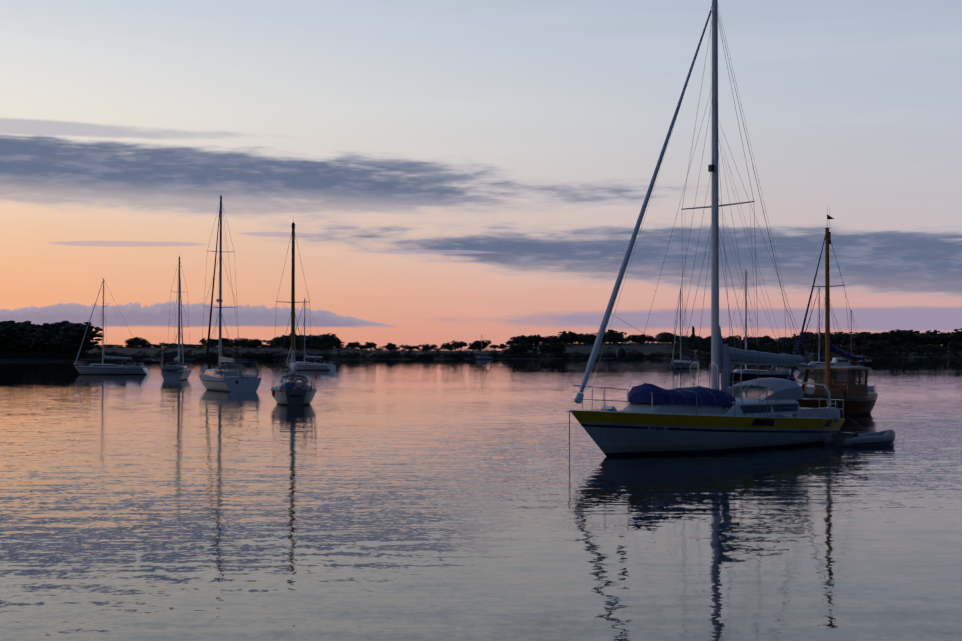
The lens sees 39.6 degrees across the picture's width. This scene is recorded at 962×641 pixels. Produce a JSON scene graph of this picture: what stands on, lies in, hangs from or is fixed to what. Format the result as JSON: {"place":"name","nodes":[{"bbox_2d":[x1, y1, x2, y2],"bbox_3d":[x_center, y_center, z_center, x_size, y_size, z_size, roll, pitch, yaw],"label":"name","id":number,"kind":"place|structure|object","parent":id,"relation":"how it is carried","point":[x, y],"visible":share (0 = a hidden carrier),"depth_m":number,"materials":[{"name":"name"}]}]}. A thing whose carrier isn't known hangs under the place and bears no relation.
{"place":"outdoors","nodes":[
{"label":"outdoors","id":0,"kind":"place"},
{"bbox_2d":[0,357,961,640],"bbox_3d":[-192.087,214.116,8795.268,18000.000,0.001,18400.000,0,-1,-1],"label":"water","id":1,"kind":"structure","parent":0,"point":[430,499],"depth_m":25.11,"materials":[{"name":"blue liquid"}]},
{"bbox_2d":[69,278,149,374],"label":"white yacht","id":2,"kind":"object","parent":1,"relation":"on","point":[121,368],"visible":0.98,"depth_m":183.03,"materials":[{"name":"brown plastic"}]},
{"bbox_2d":[143,359,160,362],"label":"launch","id":3,"kind":"object","parent":1,"relation":"on","point":[149,361],"visible":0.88,"depth_m":394.11,"materials":[{"name":"white wood"}]},
{"bbox_2d":[160,253,191,379],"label":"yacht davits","id":4,"kind":"object","parent":1,"relation":"on","point":[177,372],"visible":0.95,"depth_m":150.02,"materials":[{"name":"white wood"}]},
{"bbox_2d":[198,196,260,391],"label":"sailboat","id":5,"kind":"object","parent":1,"relation":"on","point":[220,379],"visible":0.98,"depth_m":106.72,"materials":[{"name":"white plastic"}]},
{"bbox_2d":[270,221,316,404],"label":"classic yacht","id":6,"kind":"object","parent":1,"relation":"on","point":[293,389],"visible":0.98,"depth_m":78.76,"materials":[{"name":"white wood"}]},
{"bbox_2d":[279,299,335,370],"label":"yacht","id":7,"kind":"object","parent":1,"relation":"on","point":[314,365],"visible":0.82,"depth_m":227.37,"materials":[{"name":"white"}]},
{"bbox_2d":[475,335,492,358],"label":"distant yacht","id":8,"kind":"object","parent":1,"relation":"on","point":[482,357],"visible":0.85,"depth_m":589.17,"materials":[{"name":"grey"}]},
{"bbox_2d":[669,288,698,368],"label":"white yacht","id":9,"kind":"object","parent":1,"relation":"in","point":[684,364],"visible":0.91,"depth_m":249.82,"materials":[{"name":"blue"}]},
{"bbox_2d":[566,0,844,458],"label":"yacht","id":10,"kind":"object","parent":1,"relation":"on","point":[650,419],"visible":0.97,"depth_m":41.03,"materials":[{"name":"yellow paint"}]},
{"bbox_2d":[708,269,795,381],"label":"sailboat","id":11,"kind":"object","parent":1,"relation":"on","point":[748,374],"visible":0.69,"depth_m":138.00,"materials":[{"name":"blue wood"}]},
{"bbox_2d":[785,288,863,372],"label":"sailboat","id":12,"kind":"object","parent":1,"relation":"on","point":[835,362],"visible":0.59,"depth_m":195.31,"materials":[{"name":"white"}]},
{"bbox_2d":[786,214,877,415],"bbox_3d":[16.981,-0.250,64.679,2.950,10.550,8.600,-1,-2,43],"label":"sailboat","id":13,"kind":"object","parent":1,"relation":"in","point":[854,397],"visible":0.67,"depth_m":64.26,"materials":[{"name":"brown wood"}]},
{"bbox_2d":[822,416,894,446],"bbox_3d":[12.561,3.656,43.945,2.701,0.967,1.438,1,-2,-29],"label":"inflatable dinghy","id":14,"kind":"object","parent":1,"relation":"on","point":[850,439],"visible":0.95,"depth_m":43.45,"materials":[{"name":"grey rubber"}]},
{"bbox_2d":[847,310,871,364],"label":"sailboat","id":15,"kind":"object","parent":1,"relation":"on","point":[867,362],"visible":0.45,"depth_m":321.64,"materials":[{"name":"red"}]},
{"bbox_2d":[0,343,961,361],"bbox_3d":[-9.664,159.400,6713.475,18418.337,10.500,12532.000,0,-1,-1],"label":"shore terrain","id":16,"kind":"structure","parent":0,"point":[646,349],"depth_m":731.71,"materials":[{"name":"grey"}]},
{"bbox_2d":[0,325,23,356],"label":"tree","id":17,"kind":"object","parent":16,"relation":"on","point":[10,331],"visible":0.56,"depth_m":466.34,"materials":[{"name":"green plant"}]},
{"bbox_2d":[0,320,24,352],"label":"tree","id":18,"kind":"object","parent":16,"relation":"on","point":[19,326],"visible":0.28,"depth_m":470.44,"materials":[{"name":"green plant"}]},
{"bbox_2d":[1,323,29,356],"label":"tree","id":19,"kind":"object","parent":16,"relation":"on","point":[10,344],"visible":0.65,"depth_m":467.24,"materials":[{"name":"green plant"}]},
{"bbox_2d":[13,323,59,355],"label":"tree","id":20,"kind":"object","parent":16,"relation":"on","point":[28,332],"visible":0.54,"depth_m":466.94,"materials":[{"name":"green plant"}]},
{"bbox_2d":[26,329,59,353],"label":"tree","id":21,"kind":"object","parent":16,"relation":"on","point":[35,340],"visible":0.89,"depth_m":458.75,"materials":[{"name":"green plant"}]},
{"bbox_2d":[43,324,59,352],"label":"tree","id":22,"kind":"object","parent":16,"relation":"on","point":[55,325],"visible":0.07,"depth_m":474.64,"materials":[{"name":"green plant"}]},
{"bbox_2d":[44,325,85,354],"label":"tree","id":23,"kind":"object","parent":16,"relation":"on","point":[63,346],"visible":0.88,"depth_m":454.30,"materials":[{"name":"green plant"}]},
{"bbox_2d":[50,320,83,352],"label":"tree","id":24,"kind":"object","parent":16,"relation":"on","point":[62,323],"visible":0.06,"depth_m":480.70,"materials":[{"name":"green plant"}]},
{"bbox_2d":[48,322,101,356],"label":"tree","id":25,"kind":"object","parent":16,"relation":"on","point":[91,333],"visible":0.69,"depth_m":458.91,"materials":[{"name":"green plant"}]},
{"bbox_2d":[61,344,91,356],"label":"tree","id":26,"kind":"object","parent":16,"relation":"on","point":[79,345],"visible":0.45,"depth_m":469.33,"materials":[{"name":"green plant"}]},
{"bbox_2d":[69,327,95,352],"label":"tree","id":27,"kind":"object","parent":16,"relation":"on","point":[91,343],"visible":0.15,"depth_m":471.55,"materials":[{"name":"green plant"}]},
{"bbox_2d":[125,340,137,347],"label":"tree","id":28,"kind":"object","parent":16,"relation":"on","point":[131,343],"visible":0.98,"depth_m":758.86,"materials":[{"name":"green plant"}]},
{"bbox_2d":[135,340,149,347],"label":"tree","id":29,"kind":"object","parent":16,"relation":"on","point":[140,342],"visible":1,"depth_m":756.32,"materials":[{"name":"green plant"}]},
{"bbox_2d":[199,338,218,344],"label":"tree","id":30,"kind":"object","parent":16,"relation":"on","point":[202,340],"visible":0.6,"depth_m":764.03,"materials":[{"name":"green plant"}]},
{"bbox_2d":[216,338,233,347],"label":"tree","id":31,"kind":"object","parent":16,"relation":"on","point":[223,340],"visible":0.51,"depth_m":762.87,"materials":[{"name":"green plant"}]},
{"bbox_2d":[241,342,250,347],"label":"tree","id":32,"kind":"object","parent":16,"relation":"on","point":[246,344],"visible":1,"depth_m":748.32,"materials":[{"name":"green plant"}]},
{"bbox_2d":[249,339,267,347],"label":"tree","id":33,"kind":"object","parent":16,"relation":"on","point":[256,341],"visible":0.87,"depth_m":754.13,"materials":[{"name":"green plant"}]},
{"bbox_2d":[259,351,280,358],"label":"bush","id":34,"kind":"object","parent":16,"relation":"on","point":[272,352],"visible":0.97,"depth_m":576.26,"materials":[{"name":"green plant"}]},
{"bbox_2d":[270,340,281,345],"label":"tree","id":35,"kind":"object","parent":16,"relation":"on","point":[276,342],"visible":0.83,"depth_m":753.48,"materials":[{"name":"green plant"}]},
{"bbox_2d":[278,342,288,350],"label":"tree","id":36,"kind":"object","parent":16,"relation":"on","point":[284,346],"visible":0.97,"depth_m":712.19,"materials":[{"name":"green plant"}]},
{"bbox_2d":[286,337,297,343],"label":"tree","id":37,"kind":"object","parent":16,"relation":"on","point":[288,340],"visible":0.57,"depth_m":761.33,"materials":[{"name":"green plant"}]},
{"bbox_2d":[295,336,318,343],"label":"tree","id":38,"kind":"object","parent":16,"relation":"on","point":[309,340],"visible":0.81,"depth_m":759.33,"materials":[{"name":"green plant"}]},
{"bbox_2d":[308,341,322,344],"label":"tree","id":39,"kind":"object","parent":16,"relation":"on","point":[315,342],"visible":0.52,"depth_m":754.39,"materials":[{"name":"green plant"}]},
{"bbox_2d":[316,352,333,358],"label":"bush","id":40,"kind":"object","parent":16,"relation":"on","point":[324,354],"visible":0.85,"depth_m":586.04,"materials":[{"name":"green plant"}]},
{"bbox_2d":[322,340,334,351],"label":"tree","id":41,"kind":"object","parent":16,"relation":"on","point":[328,344],"visible":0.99,"depth_m":704.97,"materials":[{"name":"green plant"}]},
{"bbox_2d":[321,338,341,347],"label":"tree","id":42,"kind":"object","parent":16,"relation":"on","point":[337,340],"visible":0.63,"depth_m":759.08,"materials":[{"name":"green plant"}]},
{"bbox_2d":[320,335,344,343],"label":"tree","id":43,"kind":"object","parent":16,"relation":"on","point":[329,337],"visible":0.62,"depth_m":760.50,"materials":[{"name":"green plant"}]},
{"bbox_2d":[346,342,359,348],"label":"tree","id":44,"kind":"object","parent":16,"relation":"on","point":[353,344],"visible":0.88,"depth_m":795.74,"materials":[{"name":"green plant"}]},
{"bbox_2d":[418,344,433,349],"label":"tree","id":45,"kind":"object","parent":16,"relation":"on","point":[426,346],"visible":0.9,"depth_m":807.67,"materials":[{"name":"green plant"}]},
{"bbox_2d":[445,341,462,350],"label":"tree","id":46,"kind":"object","parent":16,"relation":"on","point":[454,342],"visible":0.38,"depth_m":860.74,"materials":[{"name":"green plant"}]},
{"bbox_2d":[452,353,466,358],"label":"bush","id":47,"kind":"object","parent":16,"relation":"on","point":[461,356],"visible":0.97,"depth_m":613.97,"materials":[{"name":"green plant"}]},
{"bbox_2d":[453,342,467,350],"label":"tree","id":48,"kind":"object","parent":16,"relation":"on","point":[461,345],"visible":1,"depth_m":800.37,"materials":[{"name":"green plant"}]},
{"bbox_2d":[468,342,484,350],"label":"tree","id":49,"kind":"object","parent":16,"relation":"on","point":[474,344],"visible":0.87,"depth_m":852.97,"materials":[{"name":"green plant"}]},
{"bbox_2d":[472,340,490,350],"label":"tree","id":50,"kind":"object","parent":16,"relation":"on","point":[489,341],"visible":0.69,"depth_m":857.27,"materials":[{"name":"green plant"}]},
{"bbox_2d":[488,345,498,350],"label":"tree","id":51,"kind":"object","parent":16,"relation":"on","point":[494,346],"visible":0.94,"depth_m":890.36,"materials":[{"name":"green plant"}]},
{"bbox_2d":[498,345,508,348],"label":"tree","id":52,"kind":"object","parent":16,"relation":"on","point":[503,347],"visible":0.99,"depth_m":856.36,"materials":[{"name":"green plant"}]},
{"bbox_2d":[504,343,525,354],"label":"tree","id":53,"kind":"object","parent":16,"relation":"on","point":[511,346],"visible":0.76,"depth_m":664.21,"materials":[{"name":"green plant"}]},
{"bbox_2d":[507,344,528,354],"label":"tree","id":54,"kind":"object","parent":16,"relation":"on","point":[520,349],"visible":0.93,"depth_m":665.12,"materials":[{"name":"green plant"}]},
{"bbox_2d":[514,335,531,344],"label":"tree","id":55,"kind":"object","parent":16,"relation":"on","point":[519,340],"visible":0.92,"depth_m":837.67,"materials":[{"name":"green plant"}]},
{"bbox_2d":[523,343,532,351],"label":"tree","id":56,"kind":"object","parent":16,"relation":"on","point":[529,346],"visible":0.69,"depth_m":720.20,"materials":[{"name":"green plant"}]},
{"bbox_2d":[525,335,540,343],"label":"tree","id":57,"kind":"object","parent":16,"relation":"on","point":[534,338],"visible":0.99,"depth_m":835.16,"materials":[{"name":"green plant"}]},
{"bbox_2d":[540,344,551,355],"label":"tree","id":58,"kind":"object","parent":16,"relation":"on","point":[546,348],"visible":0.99,"depth_m":690.24,"materials":[{"name":"green plant"}]},
{"bbox_2d":[541,336,550,342],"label":"tree","id":59,"kind":"object","parent":16,"relation":"on","point":[546,339],"visible":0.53,"depth_m":861.36,"materials":[{"name":"green plant"}]},
{"bbox_2d":[550,343,562,352],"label":"tree","id":60,"kind":"object","parent":16,"relation":"on","point":[553,347],"visible":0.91,"depth_m":693.45,"materials":[{"name":"green plant"}]},
{"bbox_2d":[550,336,564,343],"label":"tree","id":61,"kind":"object","parent":16,"relation":"on","point":[557,338],"visible":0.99,"depth_m":850.79,"materials":[{"name":"green plant"}]},
{"bbox_2d":[565,332,578,344],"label":"tree","id":62,"kind":"object","parent":16,"relation":"on","point":[572,335],"visible":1,"depth_m":855.67,"materials":[{"name":"green plant"}]},
{"bbox_2d":[576,338,586,344],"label":"tree","id":63,"kind":"object","parent":16,"relation":"on","point":[580,341],"visible":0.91,"depth_m":863.91,"materials":[{"name":"green plant"}]},
{"bbox_2d":[581,338,591,344],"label":"tree","id":64,"kind":"object","parent":16,"relation":"on","point":[587,339],"visible":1,"depth_m":864.19,"materials":[{"name":"green plant"}]},
{"bbox_2d":[578,334,595,343],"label":"tree","id":65,"kind":"object","parent":16,"relation":"on","point":[591,336],"visible":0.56,"depth_m":883.95,"materials":[{"name":"green plant"}]},
{"bbox_2d":[603,332,626,344],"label":"tree","id":66,"kind":"object","parent":16,"relation":"on","point":[616,336],"visible":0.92,"depth_m":885.66,"materials":[{"name":"green plant"}]},
{"bbox_2d":[626,335,638,341],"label":"tree","id":67,"kind":"object","parent":16,"relation":"on","point":[632,337],"visible":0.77,"depth_m":928.38,"materials":[{"name":"green plant"}]},
{"bbox_2d":[638,334,646,344],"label":"tree","id":68,"kind":"object","parent":16,"relation":"on","point":[641,336],"visible":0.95,"depth_m":892.35,"materials":[{"name":"green plant"}]},
{"bbox_2d":[658,332,672,342],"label":"tree","id":69,"kind":"object","parent":16,"relation":"on","point":[664,333],"visible":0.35,"depth_m":946.49,"materials":[{"name":"green plant"}]},
{"bbox_2d":[663,335,679,343],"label":"tree","id":70,"kind":"object","parent":16,"relation":"on","point":[669,338],"visible":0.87,"depth_m":922.40,"materials":[{"name":"green plant"}]},
{"bbox_2d":[676,335,690,343],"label":"tree","id":71,"kind":"object","parent":16,"relation":"on","point":[684,339],"visible":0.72,"depth_m":926.43,"materials":[{"name":"green plant"}]},
{"bbox_2d":[686,337,697,342],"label":"tree","id":72,"kind":"object","parent":16,"relation":"on","point":[691,340],"visible":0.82,"depth_m":921.55,"materials":[{"name":"green plant"}]},
{"bbox_2d":[701,341,710,352],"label":"tree","id":73,"kind":"object","parent":16,"relation":"on","point":[707,348],"visible":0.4,"depth_m":808.05,"materials":[{"name":"green plant"}]},
{"bbox_2d":[722,339,736,343],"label":"tree","id":74,"kind":"object","parent":16,"relation":"on","point":[724,341],"visible":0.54,"depth_m":945.50,"materials":[{"name":"green plant"}]},
{"bbox_2d":[727,335,740,339],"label":"tree","id":75,"kind":"object","parent":16,"relation":"on","point":[735,337],"visible":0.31,"depth_m":985.79,"materials":[{"name":"green plant"}]},
{"bbox_2d":[728,340,752,349],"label":"tree","id":76,"kind":"object","parent":16,"relation":"on","point":[736,344],"visible":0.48,"depth_m":811.72,"materials":[{"name":"green plant"}]},
{"bbox_2d":[743,340,771,351],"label":"tree","id":77,"kind":"object","parent":16,"relation":"on","point":[759,346],"visible":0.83,"depth_m":810.00,"materials":[{"name":"green plant"}]},
{"bbox_2d":[758,337,766,342],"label":"tree","id":78,"kind":"object","parent":16,"relation":"on","point":[761,340],"visible":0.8,"depth_m":960.07,"materials":[{"name":"green plant"}]},
{"bbox_2d":[764,335,771,342],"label":"tree","id":79,"kind":"object","parent":16,"relation":"on","point":[767,339],"visible":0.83,"depth_m":962.68,"materials":[{"name":"green plant"}]},
{"bbox_2d":[771,341,789,352],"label":"tree","id":80,"kind":"object","parent":16,"relation":"on","point":[782,346],"visible":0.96,"depth_m":811.05,"materials":[{"name":"green plant"}]},
{"bbox_2d":[768,341,792,353],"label":"tree","id":81,"kind":"object","parent":16,"relation":"on","point":[775,344],"visible":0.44,"depth_m":855.00,"materials":[{"name":"green plant"}]},
{"bbox_2d":[786,341,796,352],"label":"tree","id":82,"kind":"object","parent":16,"relation":"on","point":[790,345],"visible":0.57,"depth_m":853.80,"materials":[{"name":"green plant"}]},
{"bbox_2d":[795,338,811,346],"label":"tree","id":83,"kind":"object","parent":16,"relation":"on","point":[805,341],"visible":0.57,"depth_m":984.51,"materials":[{"name":"green plant"}]},
{"bbox_2d":[807,345,818,353],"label":"tree","id":84,"kind":"object","parent":16,"relation":"on","point":[814,348],"visible":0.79,"depth_m":834.72,"materials":[{"name":"green plant"}]},
{"bbox_2d":[806,336,820,342],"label":"tree","id":85,"kind":"object","parent":16,"relation":"on","point":[813,339],"visible":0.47,"depth_m":996.85,"materials":[{"name":"green plant"}]},
{"bbox_2d":[808,342,824,353],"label":"tree","id":86,"kind":"object","parent":16,"relation":"on","point":[822,348],"visible":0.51,"depth_m":838.91,"materials":[{"name":"green plant"}]},
{"bbox_2d":[813,332,836,342],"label":"tree","id":87,"kind":"object","parent":16,"relation":"on","point":[822,336],"visible":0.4,"depth_m":1006.91,"materials":[{"name":"green plant"}]},
{"bbox_2d":[832,332,850,343],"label":"tree","id":88,"kind":"object","parent":16,"relation":"on","point":[840,335],"visible":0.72,"depth_m":1007.01,"materials":[{"name":"green plant"}]},
{"bbox_2d":[832,334,856,345],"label":"tree","id":89,"kind":"object","parent":16,"relation":"on","point":[853,341],"visible":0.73,"depth_m":1007.37,"materials":[{"name":"green plant"}]},
{"bbox_2d":[840,336,859,344],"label":"tree","id":90,"kind":"object","parent":16,"relation":"on","point":[856,338],"visible":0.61,"depth_m":1009.94,"materials":[{"name":"green plant"}]},
{"bbox_2d":[853,348,862,353],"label":"tree","id":91,"kind":"object","parent":16,"relation":"on","point":[856,350],"visible":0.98,"depth_m":863.26,"materials":[{"name":"green plant"}]},
{"bbox_2d":[852,333,864,339],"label":"tree","id":92,"kind":"object","parent":16,"relation":"on","point":[860,335],"visible":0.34,"depth_m":1016.65,"materials":[{"name":"green plant"}]},
{"bbox_2d":[853,332,882,340],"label":"tree","id":93,"kind":"object","parent":16,"relation":"on","point":[872,335],"visible":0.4,"depth_m":1024.15,"materials":[{"name":"green plant"}]},
{"bbox_2d":[877,335,891,342],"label":"tree","id":94,"kind":"object","parent":16,"relation":"on","point":[882,337],"visible":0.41,"depth_m":1031.38,"materials":[{"name":"green plant"}]},
{"bbox_2d":[874,332,901,343],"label":"tree","id":95,"kind":"object","parent":16,"relation":"on","point":[894,338],"visible":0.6,"depth_m":1035.89,"materials":[{"name":"green plant"}]},
{"bbox_2d":[880,330,908,342],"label":"tree","id":96,"kind":"object","parent":16,"relation":"on","point":[894,332],"visible":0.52,"depth_m":1049.05,"materials":[{"name":"green plant"}]},
{"bbox_2d":[889,329,914,333],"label":"tree","id":97,"kind":"object","parent":16,"relation":"on","point":[898,330],"visible":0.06,"depth_m":1114.38,"materials":[{"name":"green plant"}]},
{"bbox_2d":[893,332,912,346],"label":"tree","id":98,"kind":"object","parent":16,"relation":"on","point":[908,335],"visible":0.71,"depth_m":1050.12,"materials":[{"name":"green plant"}]},
{"bbox_2d":[919,331,938,344],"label":"tree","id":99,"kind":"object","parent":16,"relation":"on","point":[930,333],"visible":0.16,"depth_m":1105.38,"materials":[{"name":"green plant"}]},
{"bbox_2d":[922,330,939,344],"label":"tree","id":100,"kind":"object","parent":16,"relation":"on","point":[935,331],"visible":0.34,"depth_m":1115.16,"materials":[{"name":"green plant"}]},
{"bbox_2d":[934,334,959,346],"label":"tree","id":101,"kind":"object","parent":16,"relation":"on","point":[944,338],"visible":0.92,"depth_m":1069.94,"materials":[{"name":"green plant"}]},
{"bbox_2d":[944,329,961,341],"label":"tree","id":102,"kind":"object","parent":16,"relation":"on","point":[957,332],"visible":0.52,"depth_m":1089.83,"materials":[{"name":"green plant"}]},
{"bbox_2d":[0,0,961,350],"label":"sky","id":103,"kind":"structure","parent":0,"point":[444,171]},
{"bbox_2d":[918,334,938,344],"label":"tree","id":104,"kind":"object","parent":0,"point":[933,337],"visible":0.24,"depth_m":1074.55,"materials":[{"name":"green plant"}]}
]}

